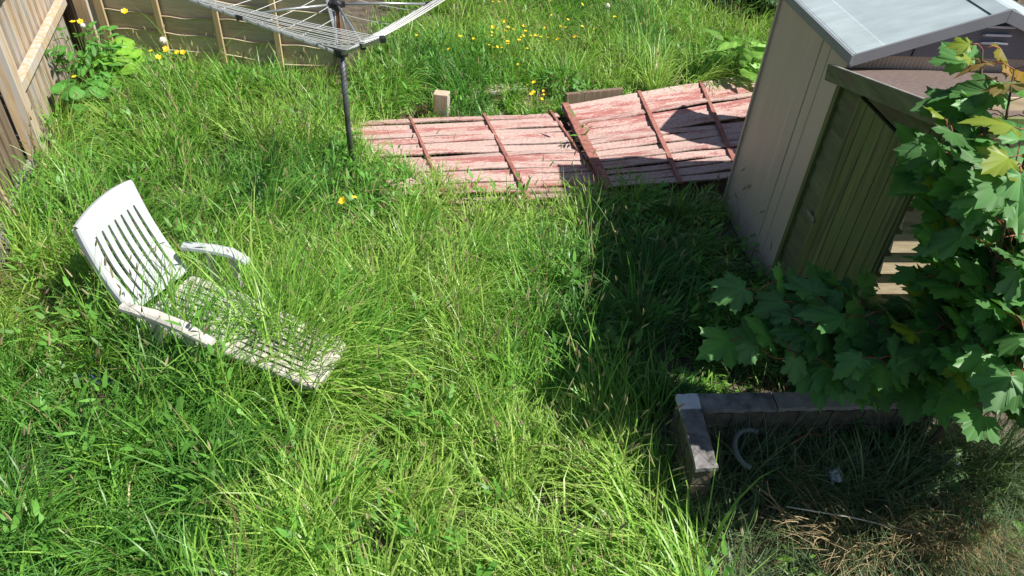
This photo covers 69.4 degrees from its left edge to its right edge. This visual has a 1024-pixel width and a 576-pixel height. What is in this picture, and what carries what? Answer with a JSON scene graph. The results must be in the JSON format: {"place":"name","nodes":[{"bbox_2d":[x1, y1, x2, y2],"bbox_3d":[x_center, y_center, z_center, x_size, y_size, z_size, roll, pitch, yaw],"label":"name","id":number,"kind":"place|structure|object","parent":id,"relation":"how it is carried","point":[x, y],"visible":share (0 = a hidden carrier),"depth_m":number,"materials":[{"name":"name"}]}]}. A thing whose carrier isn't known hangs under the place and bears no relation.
{"place":"outdoors","nodes":[
{"label":"outdoors","id":0,"kind":"place"},
{"bbox_2d":[0,0,1023,575],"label":"ground","id":1,"kind":"structure","parent":0,"point":[356,14],"depth_m":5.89,"materials":[{"name":"green plant"}]},
{"bbox_2d":[0,100,36,269],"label":"weathered fence","id":2,"kind":"object","parent":1,"relation":"on","point":[7,150],"visible":0.43,"depth_m":6.64,"materials":[{"name":"brown wood"}]},
{"bbox_2d":[0,0,77,170],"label":"closeboard fence","id":3,"kind":"object","parent":1,"relation":"on","point":[27,31],"visible":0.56,"depth_m":7.40,"materials":[{"name":"brown wood"}]},
{"bbox_2d":[63,0,85,50],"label":"infill boards","id":4,"kind":"object","parent":1,"relation":"on","point":[69,12],"depth_m":8.97,"materials":[{"name":"brown wood"}]},
{"bbox_2d":[44,21,126,83],"bbox_3d":[-4.789,-2.563,8.389,0.892,0.659,0.926,4,40,0],"label":"weed clump","id":5,"kind":"object","parent":1,"relation":"on","point":[79,67],"visible":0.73,"depth_m":8.25,"materials":[{"name":"green plant"}]},
{"bbox_2d":[50,71,121,116],"bbox_3d":[-4.595,-2.091,8.048,0.660,0.394,0.651,25,44,24],"label":"nettle patch","id":6,"kind":"object","parent":1,"relation":"on","point":[69,95],"visible":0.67,"depth_m":7.88,"materials":[{"name":"green plant"}]},
{"bbox_2d":[72,0,106,49],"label":"corner post","id":7,"kind":"object","parent":1,"relation":"on","point":[85,11],"depth_m":8.75,"materials":[{"name":"brown wood"}]},
{"bbox_2d":[77,37,147,85],"bbox_3d":[-4.595,-2.581,8.580,0.680,0.463,0.736,-27,49,-32],"label":"broad leaf plant","id":8,"kind":"object","parent":1,"relation":"on","point":[129,50],"visible":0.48,"depth_m":8.44,"materials":[{"name":"green plant"}]},
{"bbox_2d":[77,355,153,392],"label":"clump","id":9,"kind":"object","parent":1,"relation":"on","point":[94,376],"visible":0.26,"depth_m":5.13,"materials":[{"name":"green plant"}]},
{"bbox_2d":[121,8,139,49],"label":"yellow flower","id":10,"kind":"object","parent":1,"relation":"on","point":[125,10],"visible":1,"depth_m":7.83,"materials":[{"name":"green plant"}]},
{"bbox_2d":[159,37,169,68],"bbox_3d":[-3.909,-2.536,8.429,0.082,0.661,0.082,4,40,0],"label":"dandelion clock","id":11,"kind":"object","parent":1,"relation":"on","point":[162,40],"visible":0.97,"depth_m":8.23,"materials":[{"name":"white plant"}]},
{"bbox_2d":[72,180,346,403],"bbox_3d":[-2.030,0.060,5.154,1.881,1.084,0.833,15,41,13],"label":"sun lounger","id":12,"kind":"object","parent":1,"relation":"on","point":[100,215],"visible":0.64,"depth_m":5.14,"materials":[{"name":"white plastic"}]},
{"bbox_2d":[92,0,340,85],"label":"waney fence panel","id":13,"kind":"object","parent":1,"relation":"on","point":[177,18],"visible":0.63,"depth_m":8.76,"materials":[{"name":"brown wood"}]},
{"bbox_2d":[186,0,444,176],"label":"rotary dryer","id":14,"kind":"object","parent":1,"relation":"on","point":[340,51],"visible":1,"depth_m":6.18,"materials":[{"name":"grey metal"}]},
{"bbox_2d":[338,196,367,220],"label":"yellow flower","id":15,"kind":"object","parent":1,"relation":"on","point":[341,199],"visible":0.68,"depth_m":6.22,"materials":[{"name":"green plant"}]},
{"bbox_2d":[0,0,772,575],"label":"broad leaf weeds","id":16,"kind":"object","parent":1,"relation":"on","point":[290,534],"visible":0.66,"depth_m":5.37,"materials":[{"name":"green plant"}]},
{"bbox_2d":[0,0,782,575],"bbox_3d":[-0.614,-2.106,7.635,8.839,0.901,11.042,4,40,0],"label":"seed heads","id":17,"kind":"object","parent":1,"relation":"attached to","point":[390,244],"visible":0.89,"depth_m":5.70,"materials":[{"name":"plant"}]},
{"bbox_2d":[433,90,449,122],"bbox_3d":[-0.798,-2.060,8.395,0.169,0.340,0.129,8,40,4],"label":"timber stub","id":18,"kind":"object","parent":1,"relation":"on","point":[441,98],"visible":0.65,"depth_m":8.31,"materials":[{"name":"brown wood"}]},
{"bbox_2d":[351,110,613,204],"bbox_3d":[-0.416,-1.341,7.658,2.530,0.076,1.870,-5,41,-11],"label":"fence panel","id":19,"kind":"object","parent":1,"relation":"on","point":[503,141],"visible":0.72,"depth_m":7.77,"materials":[{"name":"red paint"}]},
{"bbox_2d":[560,76,754,188],"bbox_3d":[2.047,-1.858,8.396,2.893,0.074,2.437,-6,41,-11],"label":"fence panel","id":20,"kind":"object","parent":19,"relation":"on","point":[613,122],"visible":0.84,"depth_m":8.22,"materials":[{"name":"red paint"}]},
{"bbox_2d":[537,66,589,100],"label":"weed clump","id":21,"kind":"object","parent":1,"relation":"on","point":[574,87],"visible":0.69,"depth_m":8.90,"materials":[{"name":"green plant"}]},
{"bbox_2d":[565,87,622,103],"bbox_3d":[0.971,-2.268,8.796,0.730,0.170,0.050,-10,42,-16],"label":"edging board","id":22,"kind":"object","parent":1,"relation":"on","point":[579,97],"visible":0.56,"depth_m":8.75,"materials":[{"name":"brown wood"}]},
{"bbox_2d":[592,322,646,392],"bbox_3d":[0.777,0.523,5.360,0.452,0.423,0.513,4,40,0],"label":"weed clump","id":23,"kind":"object","parent":1,"relation":"on","point":[611,335],"visible":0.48,"depth_m":5.32,"materials":[{"name":"green plant"}]},
{"bbox_2d":[354,80,1023,575],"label":"dry grass","id":24,"kind":"structure","parent":1,"relation":"on","point":[904,538],"depth_m":4.38,"materials":[{"name":"plant"}]},
{"bbox_2d":[463,83,526,95],"bbox_3d":[-0.237,-2.394,8.936,0.826,0.050,0.200,-7,41,-13],"label":"loose plank","id":25,"kind":"object","parent":24,"relation":"on","point":[495,92],"visible":0.16,"depth_m":8.90,"materials":[{"name":"brown wood"}]},
{"bbox_2d":[755,482,789,529],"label":"twig","id":26,"kind":"object","parent":24,"relation":"on","point":[773,499],"visible":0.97,"depth_m":4.38,"materials":[{"name":"brown wood"}]},
{"bbox_2d":[695,27,765,82],"bbox_3d":[2.875,-2.837,9.379,1.108,0.658,1.154,4,40,0],"label":"dock plant","id":27,"kind":"object","parent":1,"relation":"on","point":[746,56],"visible":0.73,"depth_m":9.28,"materials":[{"name":"green plant"}]},
{"bbox_2d":[706,0,777,20],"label":"shrub","id":28,"kind":"object","parent":1,"relation":"on","point":[772,4],"visible":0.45,"depth_m":11.38,"materials":[{"name":"green plant"}]},
{"bbox_2d":[773,539,824,575],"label":"weed clump","id":29,"kind":"object","parent":1,"relation":"on","point":[791,570],"visible":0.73,"depth_m":4.28,"materials":[{"name":"green plant"}]},
{"bbox_2d":[665,392,933,512],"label":"wall","id":30,"kind":"structure","parent":1,"relation":"on","point":[689,417],"depth_m":4.75,"materials":[{"name":"concrete"}]},
{"bbox_2d":[787,433,863,481],"bbox_3d":[2.076,1.065,4.962,0.516,0.247,0.580,4,40,0],"label":"weed clump","id":31,"kind":"object","parent":1,"relation":"on","point":[804,450],"visible":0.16,"depth_m":4.84,"materials":[{"name":"green plant"}]},
{"bbox_2d":[792,424,835,447],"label":"twig","id":32,"kind":"object","parent":31,"relation":"on","point":[807,435],"visible":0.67,"depth_m":4.81,"materials":[{"name":"brown wood"}]},
{"bbox_2d":[780,382,873,459],"bbox_3d":[2.098,0.902,5.065,0.646,0.367,0.583,4,40,0],"label":"weed clump","id":33,"kind":"object","parent":1,"relation":"on","point":[863,431],"visible":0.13,"depth_m":4.89,"materials":[{"name":"green plant"}]},
{"bbox_2d":[633,361,1023,575],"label":"sparse weeds","id":34,"kind":"object","parent":1,"relation":"on","point":[994,466],"visible":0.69,"depth_m":4.58,"materials":[{"name":"green plant"}]},
{"bbox_2d":[732,427,758,469],"bbox_3d":[1.463,0.999,4.679,0.146,0.072,0.308,16,41,14],"label":"pipe loop","id":35,"kind":"object","parent":34,"relation":"on","point":[736,436],"visible":0.96,"depth_m":4.67,"materials":[{"name":"grey plastic"}]},
{"bbox_2d":[793,444,811,472],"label":"twig","id":36,"kind":"object","parent":34,"relation":"on","point":[794,445],"visible":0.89,"depth_m":4.65,"materials":[{"name":"brown wood"}]},
{"bbox_2d":[826,466,841,482],"bbox_3d":[2.043,1.181,4.697,0.113,0.126,0.115,24,44,22],"label":"plastic bag","id":37,"kind":"object","parent":34,"relation":"on","point":[837,479],"visible":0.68,"depth_m":4.66,"materials":[{"name":"white plastic"}]},
{"bbox_2d":[786,506,919,533],"bbox_3d":[2.023,1.375,4.386,0.794,0.068,0.008,8,40,4],"label":"cane","id":38,"kind":"object","parent":34,"relation":"on","point":[847,517],"visible":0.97,"depth_m":4.38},
{"bbox_2d":[915,448,960,471],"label":"clump","id":39,"kind":"object","parent":34,"relation":"on","point":[938,459],"visible":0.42,"depth_m":4.79,"materials":[{"name":"green plant"}]},
{"bbox_2d":[845,452,866,477],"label":"clump","id":40,"kind":"object","parent":1,"relation":"on","point":[855,462],"visible":0.3,"depth_m":4.80,"materials":[{"name":"green plant"}]},
{"bbox_2d":[695,36,1023,474],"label":"sycamore tree","id":41,"kind":"object","parent":1,"relation":"on","point":[944,345],"visible":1,"depth_m":3.81,"materials":[{"name":"green plant"}]},
{"bbox_2d":[721,0,1023,283],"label":"metal shed","id":42,"kind":"structure","parent":1,"relation":"on","point":[808,42],"depth_m":5.61,"materials":[{"name":"grey metal"}]},
{"bbox_2d":[765,64,1023,300],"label":"wooden shed","id":43,"kind":"structure","parent":1,"relation":"on","point":[849,218],"depth_m":4.85,"materials":[{"name":"wood"}]},
{"bbox_2d":[793,97,901,283],"bbox_3d":[2.249,-0.310,5.220,0.035,1.930,0.830,0,40,-5],"label":"door","id":44,"kind":"structure","parent":43,"relation":"in","point":[853,205],"depth_m":4.91,"materials":[{"name":"wood"}]},
{"bbox_2d":[856,418,938,458],"bbox_3d":[2.494,0.905,5.086,0.602,0.379,0.718,-15,44,-22],"label":"weed clump","id":45,"kind":"object","parent":1,"relation":"on","point":[885,440],"visible":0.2,"depth_m":4.82,"materials":[{"name":"green plant"}]},
{"bbox_2d":[888,426,988,511],"bbox_3d":[2.716,1.209,4.789,0.645,0.319,0.609,4,40,0],"label":"weed clump","id":46,"kind":"object","parent":1,"relation":"on","point":[957,487],"visible":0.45,"depth_m":4.70,"materials":[{"name":"green plant"}]},
{"bbox_2d":[954,500,1023,561],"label":"weed clump","id":47,"kind":"object","parent":1,"relation":"on","point":[1020,525],"visible":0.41,"depth_m":4.47,"materials":[{"name":"green plant"}]}
]}

